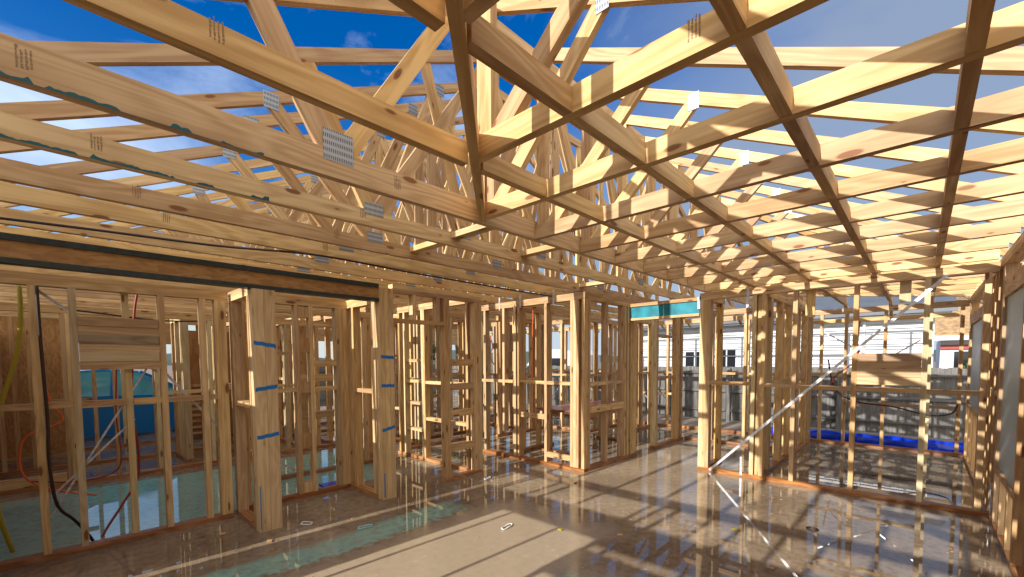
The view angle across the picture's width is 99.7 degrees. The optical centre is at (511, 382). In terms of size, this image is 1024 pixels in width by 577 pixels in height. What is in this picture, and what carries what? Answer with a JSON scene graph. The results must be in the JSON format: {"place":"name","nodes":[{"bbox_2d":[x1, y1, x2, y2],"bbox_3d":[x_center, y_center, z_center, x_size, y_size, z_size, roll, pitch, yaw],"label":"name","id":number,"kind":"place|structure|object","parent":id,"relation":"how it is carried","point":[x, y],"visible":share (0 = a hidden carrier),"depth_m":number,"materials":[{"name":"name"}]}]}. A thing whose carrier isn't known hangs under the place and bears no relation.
{"place":"outdoors","nodes":[
{"label":"outdoors","id":0,"kind":"place"},
{"bbox_2d":[0,401,1011,576],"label":"floor","id":1,"kind":"structure","parent":0,"point":[714,508],"depth_m":4.08,"materials":[{"name":"concrete"}]},
{"bbox_2d":[0,286,22,552],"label":"hose","id":2,"kind":"object","parent":1,"relation":"on","point":[7,538],"visible":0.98,"depth_m":3.31,"materials":[{"name":"yellow"}]},
{"bbox_2d":[18,390,96,495],"bbox_3d":[-4.804,0.615,4.559,0.020,1.311,0.558,2,4,43],"label":"conduit","id":3,"kind":"object","parent":1,"relation":"on","point":[22,442],"visible":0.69,"depth_m":4.44,"materials":[{"name":"orange"}]},
{"bbox_2d":[0,311,231,476],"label":"wall frame","id":4,"kind":"object","parent":1,"relation":"on","point":[9,315],"visible":0.23,"depth_m":5.95,"materials":[{"name":"brown wood"}]},
{"bbox_2d":[0,270,233,570],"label":"wall frame","id":5,"kind":"object","parent":1,"relation":"on","point":[126,343],"visible":0.98,"depth_m":3.64,"materials":[{"name":"brown wood"}]},
{"bbox_2d":[34,286,94,540],"bbox_3d":[-3.553,0.317,3.431,0.066,2.089,0.350,0,3,-3],"label":"pipe","id":6,"kind":"object","parent":5,"relation":"attached to","point":[48,450],"visible":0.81,"depth_m":3.27,"materials":[{"name":"black plastic"}]},
{"bbox_2d":[101,295,139,536],"bbox_3d":[-3.376,0.223,3.725,0.054,2.157,0.339,2,4,38],"label":"pipe","id":7,"kind":"object","parent":5,"relation":"attached to","point":[138,455],"visible":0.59,"depth_m":3.77,"materials":[{"name":"white"}]},
{"bbox_2d":[0,302,334,495],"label":"wall frame","id":8,"kind":"object","parent":1,"relation":"on","point":[14,486],"visible":0.45,"depth_m":5.68,"materials":[{"name":"brown wood"}]},
{"bbox_2d":[170,319,193,462],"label":"wall frame","id":9,"kind":"object","parent":1,"relation":"on","point":[182,379],"visible":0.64,"depth_m":6.56,"materials":[{"name":"brown wood"}]},
{"bbox_2d":[211,322,250,453],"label":"wall frame","id":10,"kind":"object","parent":1,"relation":"on","point":[232,446],"visible":0.07,"depth_m":7.22,"materials":[{"name":"brown wood"}]},
{"bbox_2d":[170,330,232,439],"bbox_3d":[-6.037,0.031,8.456,0.042,2.070,0.950,2,4,43],"label":"bracing sheet","id":11,"kind":"object","parent":10,"relation":"attached to","point":[195,378],"visible":0.25,"depth_m":8.38,"materials":[{"name":"brown wood"}]},
{"bbox_2d":[228,288,256,529],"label":"wall frame","id":12,"kind":"object","parent":1,"relation":"on","point":[240,403],"visible":0.73,"depth_m":4.21,"materials":[{"name":"brown wood"}]},
{"bbox_2d":[248,288,282,532],"bbox_3d":[-2.205,0.257,3.866,0.102,2.148,0.186,2,4,43],"label":"timber post","id":13,"kind":"object","parent":1,"relation":"on","point":[264,389],"visible":1,"depth_m":3.83,"materials":[{"name":"brown wood"}]},
{"bbox_2d":[0,232,378,301],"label":"lintel beam","id":14,"kind":"structure","parent":13,"relation":"on","point":[30,251],"depth_m":3.29,"materials":[{"name":"brown wood"}]},
{"bbox_2d":[77,323,458,449],"bbox_3d":[-4.646,-0.186,10.366,0.100,2.389,9.950,2,4,43],"label":"wall frame","id":15,"kind":"object","parent":1,"relation":"on","point":[320,337],"visible":0.08,"depth_m":9.79,"materials":[{"name":"brown wood"}]},
{"bbox_2d":[276,318,306,445],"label":"wall frame","id":16,"kind":"object","parent":1,"relation":"on","point":[302,372],"visible":0.18,"depth_m":8.02,"materials":[{"name":"brown wood"}]},
{"bbox_2d":[241,295,350,509],"bbox_3d":[-2.370,0.175,4.783,0.102,2.219,1.115,2,4,43],"label":"wall frame","id":17,"kind":"object","parent":1,"relation":"on","point":[301,307],"visible":0.84,"depth_m":4.86,"materials":[{"name":"brown wood"}]},
{"bbox_2d":[275,305,372,479],"bbox_3d":[-2.577,0.112,5.936,0.090,2.229,1.550,2,4,43],"label":"wall frame","id":18,"kind":"object","parent":1,"relation":"on","point":[364,316],"visible":0.27,"depth_m":6.25,"materials":[{"name":"brown wood"}]},
{"bbox_2d":[304,307,372,454],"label":"wall frame","id":19,"kind":"object","parent":1,"relation":"on","point":[329,439],"visible":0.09,"depth_m":7.90,"materials":[{"name":"brown wood"}]},
{"bbox_2d":[345,300,378,498],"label":"wall frame","id":20,"kind":"object","parent":1,"relation":"on","point":[356,390],"visible":0.66,"depth_m":5.07,"materials":[{"name":"brown wood"}]},
{"bbox_2d":[375,287,396,500],"bbox_3d":[-1.383,0.132,4.730,0.102,2.298,0.163,2,4,43],"label":"timber post","id":21,"kind":"object","parent":1,"relation":"on","point":[385,382],"visible":0.99,"depth_m":4.69,"materials":[{"name":"brown wood"}]},
{"bbox_2d":[360,319,440,435],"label":"wall frame","id":22,"kind":"object","parent":1,"relation":"on","point":[437,340],"visible":0.09,"depth_m":9.38,"materials":[{"name":"brown wood"}]},
{"bbox_2d":[393,314,421,444],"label":"wall frame","id":23,"kind":"object","parent":1,"relation":"on","point":[417,374],"visible":0.14,"depth_m":7.70,"materials":[{"name":"brown wood"}]},
{"bbox_2d":[395,300,470,470],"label":"wall frame","id":24,"kind":"object","parent":1,"relation":"on","point":[405,401],"visible":0.85,"depth_m":6.57,"materials":[{"name":"brown wood"}]},
{"bbox_2d":[388,284,482,481],"bbox_3d":[-0.892,0.063,5.356,0.090,2.369,1.331,2,4,43],"label":"wall frame","id":25,"kind":"object","parent":1,"relation":"on","point":[440,305],"visible":0.94,"depth_m":5.43,"materials":[{"name":"brown wood"}]},
{"bbox_2d":[450,359,473,451],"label":"shelf bearers","id":26,"kind":"object","parent":25,"relation":"attached to","point":[461,412],"visible":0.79,"depth_m":5.60,"materials":[{"name":"brown wood"}]},
{"bbox_2d":[409,317,464,440],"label":"wall frame","id":27,"kind":"object","parent":1,"relation":"on","point":[460,368],"visible":0.36,"depth_m":8.41,"materials":[{"name":"brown wood"}]},
{"bbox_2d":[397,311,483,449],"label":"wall frame","id":28,"kind":"object","parent":1,"relation":"on","point":[455,316],"visible":0.15,"depth_m":7.99,"materials":[{"name":"brown wood"}]},
{"bbox_2d":[394,323,513,428],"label":"wall frame","id":29,"kind":"object","parent":1,"relation":"on","point":[396,351],"visible":0.06,"depth_m":9.61,"materials":[{"name":"brown wood"}]},
{"bbox_2d":[432,320,483,432],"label":"wall frame","id":30,"kind":"object","parent":1,"relation":"on","point":[464,371],"visible":0.11,"depth_m":9.09,"materials":[{"name":"brown wood"}]},
{"bbox_2d":[489,322,528,427],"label":"wall frame","id":31,"kind":"object","parent":1,"relation":"on","point":[495,407],"visible":0.34,"depth_m":9.94,"materials":[{"name":"brown wood"}]},
{"bbox_2d":[495,316,543,436],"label":"wall frame","id":32,"kind":"object","parent":1,"relation":"on","point":[498,319],"visible":0.45,"depth_m":9.21,"materials":[{"name":"brown wood"}]},
{"bbox_2d":[489,319,569,429],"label":"wall frame","id":33,"kind":"object","parent":1,"relation":"on","point":[561,323],"visible":0.2,"depth_m":9.48,"materials":[{"name":"brown wood"}]},
{"bbox_2d":[481,290,588,472],"bbox_3d":[0.227,-0.068,6.502,2.110,2.499,0.098,2,4,43],"label":"wall frame","id":34,"kind":"object","parent":1,"relation":"on","point":[577,457],"visible":0.92,"depth_m":6.23,"materials":[{"name":"brown wood"}]},
{"bbox_2d":[523,306,553,450],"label":"wall frame","id":35,"kind":"object","parent":1,"relation":"on","point":[538,311],"visible":0.34,"depth_m":7.41,"materials":[{"name":"brown wood"}]},
{"bbox_2d":[537,400,639,454],"bbox_3d":[1.393,0.759,7.620,0.900,0.719,1.900,2,4,43],"label":"work bench","id":36,"kind":"object","parent":1,"relation":"on","point":[559,408],"visible":0.31,"depth_m":7.25,"materials":[{"name":"brown wood"}]},
{"bbox_2d":[489,318,699,428],"bbox_3d":[1.598,-0.286,11.645,7.100,2.389,0.102,2,4,43],"label":"wall frame","id":37,"kind":"object","parent":1,"relation":"on","point":[668,372],"visible":0.18,"depth_m":10.66,"materials":[{"name":"brown wood"}]},
{"bbox_2d":[590,318,617,431],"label":"wall frame","id":38,"kind":"object","parent":1,"relation":"on","point":[596,321],"visible":0.32,"depth_m":9.45,"materials":[{"name":"brown wood"}]},
{"bbox_2d":[588,293,637,470],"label":"wall frame","id":39,"kind":"object","parent":1,"relation":"on","point":[625,405],"visible":0.81,"depth_m":6.49,"materials":[{"name":"brown wood"}]},
{"bbox_2d":[636,320,651,429],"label":"wall frame","id":40,"kind":"object","parent":1,"relation":"on","point":[640,372],"visible":0.35,"depth_m":9.45,"materials":[{"name":"brown wood"}]},
{"bbox_2d":[650,318,683,448],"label":"wall frame","id":41,"kind":"object","parent":1,"relation":"on","point":[676,336],"visible":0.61,"depth_m":7.89,"materials":[{"name":"brown wood"}]},
{"bbox_2d":[710,299,724,466],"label":"wall frame","id":42,"kind":"object","parent":1,"relation":"on","point":[719,303],"visible":0.29,"depth_m":6.31,"materials":[{"name":"brown wood"}]},
{"bbox_2d":[685,306,784,449],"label":"wall frame","id":43,"kind":"object","parent":1,"relation":"on","point":[746,312],"visible":0.4,"depth_m":7.52,"materials":[{"name":"brown wood"}]},
{"bbox_2d":[764,294,813,474],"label":"wall frame","id":44,"kind":"object","parent":1,"relation":"on","point":[804,377],"visible":0.54,"depth_m":6.54,"materials":[{"name":"brown wood"}]},
{"bbox_2d":[713,300,969,456],"bbox_3d":[5.590,-0.112,7.866,3.700,2.389,0.102,2,4,43],"label":"wall frame","id":45,"kind":"object","parent":1,"relation":"on","point":[962,304],"visible":0.54,"depth_m":7.24,"materials":[{"name":"brown wood"}]},
{"bbox_2d":[697,261,1000,516],"bbox_3d":[3.573,0.033,4.988,2.745,2.419,0.098,2,4,43],"label":"wall frame","id":46,"kind":"object","parent":1,"relation":"on","point":[906,369],"visible":0.99,"depth_m":4.77,"materials":[{"name":"brown wood"}]},
{"bbox_2d":[630,297,700,320],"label":"teal lintel","id":47,"kind":"structure","parent":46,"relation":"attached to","point":[677,308],"depth_m":6.19,"materials":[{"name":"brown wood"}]},
{"bbox_2d":[963,231,1023,576],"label":"wall frame","id":48,"kind":"object","parent":1,"relation":"on","point":[1003,465],"visible":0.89,"depth_m":3.71,"materials":[{"name":"brown wood"}]},
{"bbox_2d":[464,0,499,24],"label":"jack truss","id":49,"kind":"object","parent":48,"relation":"on","point":[474,10],"visible":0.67,"depth_m":1.14,"materials":[{"name":"brown wood"}]},
{"bbox_2d":[477,0,828,162],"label":"jack truss","id":50,"kind":"object","parent":48,"relation":"on","point":[513,123],"visible":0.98,"depth_m":1.55,"materials":[{"name":"brown wood"}]},
{"bbox_2d":[467,16,571,116],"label":"ceiling block","id":51,"kind":"structure","parent":50,"relation":"attached to","point":[492,47],"depth_m":1.41,"materials":[{"name":"brown wood"}]},
{"bbox_2d":[709,0,746,34],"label":"ceiling block","id":52,"kind":"structure","parent":50,"relation":"attached to","point":[732,15],"depth_m":1.17,"materials":[{"name":"brown wood"}]},
{"bbox_2d":[735,30,792,117],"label":"ceiling block","id":53,"kind":"structure","parent":50,"relation":"attached to","point":[758,53],"depth_m":1.43,"materials":[{"name":"brown wood"}]},
{"bbox_2d":[964,0,995,54],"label":"ceiling block","id":54,"kind":"structure","parent":50,"relation":"attached to","point":[978,19],"depth_m":1.21,"materials":[{"name":"brown wood"}]},
{"bbox_2d":[485,0,1023,219],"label":"jack truss","id":55,"kind":"object","parent":48,"relation":"on","point":[935,53],"visible":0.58,"depth_m":1.78,"materials":[{"name":"brown wood"}]},
{"bbox_2d":[480,156,545,198],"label":"ceiling block","id":56,"kind":"structure","parent":55,"relation":"attached to","point":[499,169],"depth_m":2.27,"materials":[{"name":"brown wood"}]},
{"bbox_2d":[571,108,644,165],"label":"ceiling block","id":57,"kind":"structure","parent":55,"relation":"attached to","point":[605,129],"depth_m":1.84,"materials":[{"name":"brown wood"}]},
{"bbox_2d":[954,57,983,129],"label":"ceiling block","id":58,"kind":"structure","parent":55,"relation":"attached to","point":[969,78],"depth_m":1.52,"materials":[{"name":"brown wood"}]},
{"bbox_2d":[535,46,1023,239],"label":"jack truss","id":59,"kind":"object","parent":48,"relation":"on","point":[1001,107],"visible":0.48,"depth_m":2.13,"materials":[{"name":"brown wood"}]},
{"bbox_2d":[547,192,602,221],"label":"ceiling block","id":60,"kind":"structure","parent":59,"relation":"attached to","point":[580,206],"depth_m":2.71,"materials":[{"name":"brown wood"}]},
{"bbox_2d":[602,218,643,239],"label":"ceiling block","id":61,"kind":"structure","parent":59,"relation":"attached to","point":[626,226],"depth_m":3.15,"materials":[{"name":"brown wood"}]},
{"bbox_2d":[642,161,693,198],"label":"ceiling block","id":62,"kind":"structure","parent":59,"relation":"attached to","point":[669,175],"depth_m":2.29,"materials":[{"name":"brown wood"}]},
{"bbox_2d":[690,196,727,221],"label":"ceiling block","id":63,"kind":"structure","parent":59,"relation":"attached to","point":[714,208],"depth_m":2.73,"materials":[{"name":"brown wood"}]},
{"bbox_2d":[782,116,819,167],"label":"ceiling block","id":64,"kind":"structure","parent":59,"relation":"attached to","point":[801,133],"depth_m":1.87,"materials":[{"name":"brown wood"}]},
{"bbox_2d":[811,166,837,199],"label":"ceiling block","id":65,"kind":"structure","parent":59,"relation":"attached to","point":[826,179],"depth_m":2.31,"materials":[{"name":"brown wood"}]},
{"bbox_2d":[948,131,968,173],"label":"ceiling block","id":66,"kind":"structure","parent":59,"relation":"attached to","point":[957,149],"depth_m":1.96,"materials":[{"name":"brown wood"}]},
{"bbox_2d":[579,88,1023,252],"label":"jack truss","id":67,"kind":"object","parent":48,"relation":"on","point":[1010,152],"visible":0.7,"depth_m":2.60,"materials":[{"name":"brown wood"}]},
{"bbox_2d":[615,115,1023,263],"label":"jack truss","id":68,"kind":"object","parent":48,"relation":"on","point":[1013,184],"visible":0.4,"depth_m":3.06,"materials":[{"name":"brown wood"}]},
{"bbox_2d":[723,220,752,239],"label":"ceiling block","id":69,"kind":"structure","parent":68,"relation":"attached to","point":[743,229],"depth_m":3.17,"materials":[{"name":"brown wood"}]},
{"bbox_2d":[943,175,959,204],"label":"ceiling block","id":70,"kind":"structure","parent":68,"relation":"attached to","point":[950,186],"depth_m":2.40,"materials":[{"name":"brown wood"}]},
{"bbox_2d":[644,136,1023,272],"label":"jack truss","id":71,"kind":"object","parent":48,"relation":"on","point":[1008,206],"visible":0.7,"depth_m":3.44,"materials":[{"name":"brown wood"}]},
{"bbox_2d":[667,157,1023,279],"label":"jack truss","id":72,"kind":"object","parent":48,"relation":"on","point":[1004,226],"visible":0.57,"depth_m":3.96,"materials":[{"name":"brown wood"}]},
{"bbox_2d":[688,174,1020,285],"bbox_3d":[3.383,-1.772,4.349,3.176,1.612,0.047,2,4,43],"label":"jack truss","id":73,"kind":"object","parent":48,"relation":"on","point":[985,244],"visible":0.58,"depth_m":4.32,"materials":[{"name":"brown wood"}]},
{"bbox_2d":[729,215,982,299],"bbox_3d":[5.308,-1.883,6.421,4.362,1.568,0.045,0,3,-2],"label":"hip truss","id":74,"kind":"object","parent":48,"relation":"on","point":[766,219],"visible":0.04,"depth_m":6.43,"materials":[{"name":"brown wood"}]},
{"bbox_2d":[705,191,1023,290],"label":"jack truss","id":75,"kind":"object","parent":48,"relation":"on","point":[987,255],"visible":0.37,"depth_m":4.81,"materials":[{"name":"brown wood"}]},
{"bbox_2d":[720,197,1023,290],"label":"jack truss","id":76,"kind":"object","parent":48,"relation":"on","point":[730,202],"visible":0.26,"depth_m":5.41,"materials":[{"name":"brown wood"}]},
{"bbox_2d":[774,219,984,294],"bbox_3d":[4.803,-1.708,5.461,2.640,1.355,0.047,2,4,43],"label":"jack truss","id":77,"kind":"object","parent":48,"relation":"on","point":[885,284],"visible":0.14,"depth_m":5.64,"materials":[{"name":"brown wood"}]},
{"bbox_2d":[827,242,984,295],"bbox_3d":[5.424,-1.581,5.694,2.050,1.072,0.045,2,4,43],"label":"jack truss","id":78,"kind":"object","parent":48,"relation":"on","point":[919,285],"visible":0.3,"depth_m":5.76,"materials":[{"name":"brown wood"}]},
{"bbox_2d":[883,280,982,295],"bbox_3d":[6.055,-1.453,5.931,1.450,0.784,0.045,2,4,43],"label":"jack truss","id":79,"kind":"object","parent":48,"relation":"on","point":[946,288],"visible":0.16,"depth_m":5.97,"materials":[{"name":"brown wood"}]},
{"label":"wall frame","id":80,"kind":"object","parent":1,"relation":"on","visible":0},
{"bbox_2d":[0,317,66,461],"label":"bracing sheet","id":81,"kind":"object","parent":80,"relation":"attached to","point":[52,351],"visible":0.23,"depth_m":6.82,"materials":[{"name":"brown wood"}]},
{"bbox_2d":[0,214,364,320],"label":"roof truss","id":82,"kind":"object","parent":80,"relation":"on","point":[119,305],"visible":0.02,"depth_m":7.39,"materials":[{"name":"brown wood"}]},
{"bbox_2d":[0,212,460,324],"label":"roof truss","id":83,"kind":"object","parent":80,"relation":"on","point":[56,297],"visible":0.02,"depth_m":6.92,"materials":[{"name":"brown wood"}]},
{"bbox_2d":[0,194,502,322],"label":"roof truss","id":84,"kind":"object","parent":80,"relation":"on","point":[266,211],"visible":0.09,"depth_m":6.34,"materials":[{"name":"brown wood"}]},
{"bbox_2d":[0,199,528,334],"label":"roof truss","id":85,"kind":"object","parent":80,"relation":"on","point":[82,294],"visible":0.06,"depth_m":6.49,"materials":[{"name":"brown wood"}]},
{"bbox_2d":[62,0,467,165],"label":"jack truss","id":86,"kind":"object","parent":80,"relation":"on","point":[176,25],"visible":0.99,"depth_m":1.42,"materials":[{"name":"brown wood"}]},
{"bbox_2d":[0,189,569,324],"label":"roof truss","id":87,"kind":"object","parent":80,"relation":"on","point":[229,203],"visible":0.15,"depth_m":5.52,"materials":[{"name":"brown wood"}]},
{"bbox_2d":[0,129,617,318],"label":"roof truss","id":88,"kind":"object","parent":80,"relation":"on","point":[148,180],"visible":0.2,"depth_m":4.40,"materials":[{"name":"brown wood"}]},
{"bbox_2d":[0,149,617,330],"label":"roof truss","id":89,"kind":"object","parent":80,"relation":"on","point":[295,215],"visible":0.12,"depth_m":5.33,"materials":[{"name":"brown wood"}]},
{"bbox_2d":[22,158,599,332],"bbox_3d":[-1.524,-2.481,7.404,0.047,2.766,11.160,2,4,43],"label":"roof truss","id":90,"kind":"object","parent":80,"relation":"on","point":[309,181],"visible":0.14,"depth_m":6.26,"materials":[{"name":"brown wood"}]},
{"bbox_2d":[88,188,558,327],"bbox_3d":[-2.395,-2.519,8.228,0.047,2.766,11.160,2,4,43],"label":"roof truss","id":91,"kind":"object","parent":80,"relation":"on","point":[256,205],"visible":0.02,"depth_m":6.60,"materials":[{"name":"brown wood"}]},
{"bbox_2d":[0,116,664,328],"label":"roof truss","id":92,"kind":"object","parent":80,"relation":"on","point":[377,147],"visible":0.38,"depth_m":4.00,"materials":[{"name":"brown wood"}]},
{"bbox_2d":[0,100,691,327],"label":"roof truss","id":93,"kind":"object","parent":80,"relation":"on","point":[16,194],"visible":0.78,"depth_m":3.45,"materials":[{"name":"brown wood"}]},
{"bbox_2d":[0,217,551,296],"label":"cable","id":94,"kind":"object","parent":93,"relation":"hanging from","point":[124,233],"visible":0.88,"depth_m":3.43,"materials":[{"name":"black plastic"}]},
{"bbox_2d":[0,82,695,302],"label":"roof truss","id":95,"kind":"object","parent":80,"relation":"on","point":[56,180],"visible":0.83,"depth_m":3.11,"materials":[{"name":"brown wood"}]},
{"bbox_2d":[0,40,742,324],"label":"roof truss","id":96,"kind":"object","parent":80,"relation":"on","point":[43,136],"visible":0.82,"depth_m":2.69,"materials":[{"name":"brown wood"}]},
{"bbox_2d":[0,0,773,322],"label":"roof truss","id":97,"kind":"object","parent":80,"relation":"on","point":[330,154],"visible":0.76,"depth_m":2.07,"materials":[{"name":"brown wood"}]},
{"bbox_2d":[451,224,494,239],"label":"cross block","id":98,"kind":"structure","parent":97,"relation":"attached to","point":[468,231],"depth_m":3.34,"materials":[{"name":"brown wood"}]},
{"bbox_2d":[388,0,444,31],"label":"jack truss","id":99,"kind":"object","parent":80,"relation":"on","point":[430,14],"visible":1,"depth_m":1.16,"materials":[{"name":"brown wood"}]},
{"bbox_2d":[445,0,485,221],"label":"hip truss","id":100,"kind":"object","parent":80,"relation":"on","point":[458,35],"visible":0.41,"depth_m":1.49,"materials":[{"name":"brown wood"}]},
{"bbox_2d":[0,0,1023,360],"label":"sky","id":101,"kind":"structure","parent":0,"point":[832,23],"materials":[{"name":"blue"}]},
{"bbox_2d":[134,362,963,441],"bbox_3d":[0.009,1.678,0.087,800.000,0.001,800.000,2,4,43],"label":"ground","id":102,"kind":"structure","parent":0,"point":[726,425],"depth_m":11.44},
{"bbox_2d":[80,369,174,437],"bbox_3d":[-8.435,0.466,9.594,1.768,1.530,3.704,2,4,43],"label":"bin","id":103,"kind":"object","parent":102,"relation":"on","point":[144,417],"visible":0.14,"depth_m":8.77,"materials":[{"name":"blue paint"}]},
{"bbox_2d":[452,365,966,439],"bbox_3d":[4.897,0.266,12.538,22.102,1.482,0.168,2,4,43],"label":"paling fence","id":104,"kind":"object","parent":102,"relation":"on","point":[902,422],"visible":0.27,"depth_m":9.94,"materials":[{"name":"grey wood"}]},
{"bbox_2d":[643,329,933,367],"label":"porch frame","id":105,"kind":"object","parent":102,"relation":"on","point":[849,335],"visible":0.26,"depth_m":12.70,"materials":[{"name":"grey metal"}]},
{"bbox_2d":[771,427,963,453],"bbox_3d":[6.589,1.088,8.089,3.030,0.274,0.308,2,4,43],"label":"plastic roll","id":106,"kind":"object","parent":102,"relation":"on","point":[936,445],"visible":0.34,"depth_m":7.78,"materials":[{"name":"blue plastic"}]},
{"bbox_2d":[613,296,957,367],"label":"white house","id":107,"kind":"structure","parent":0,"point":[733,328],"depth_m":13.74,"materials":[{"name":"paint"}]},
{"bbox_2d":[934,296,982,367],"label":"tiled house","id":108,"kind":"structure","parent":0,"point":[946,332],"depth_m":19.63,"materials":[{"name":"brick"}]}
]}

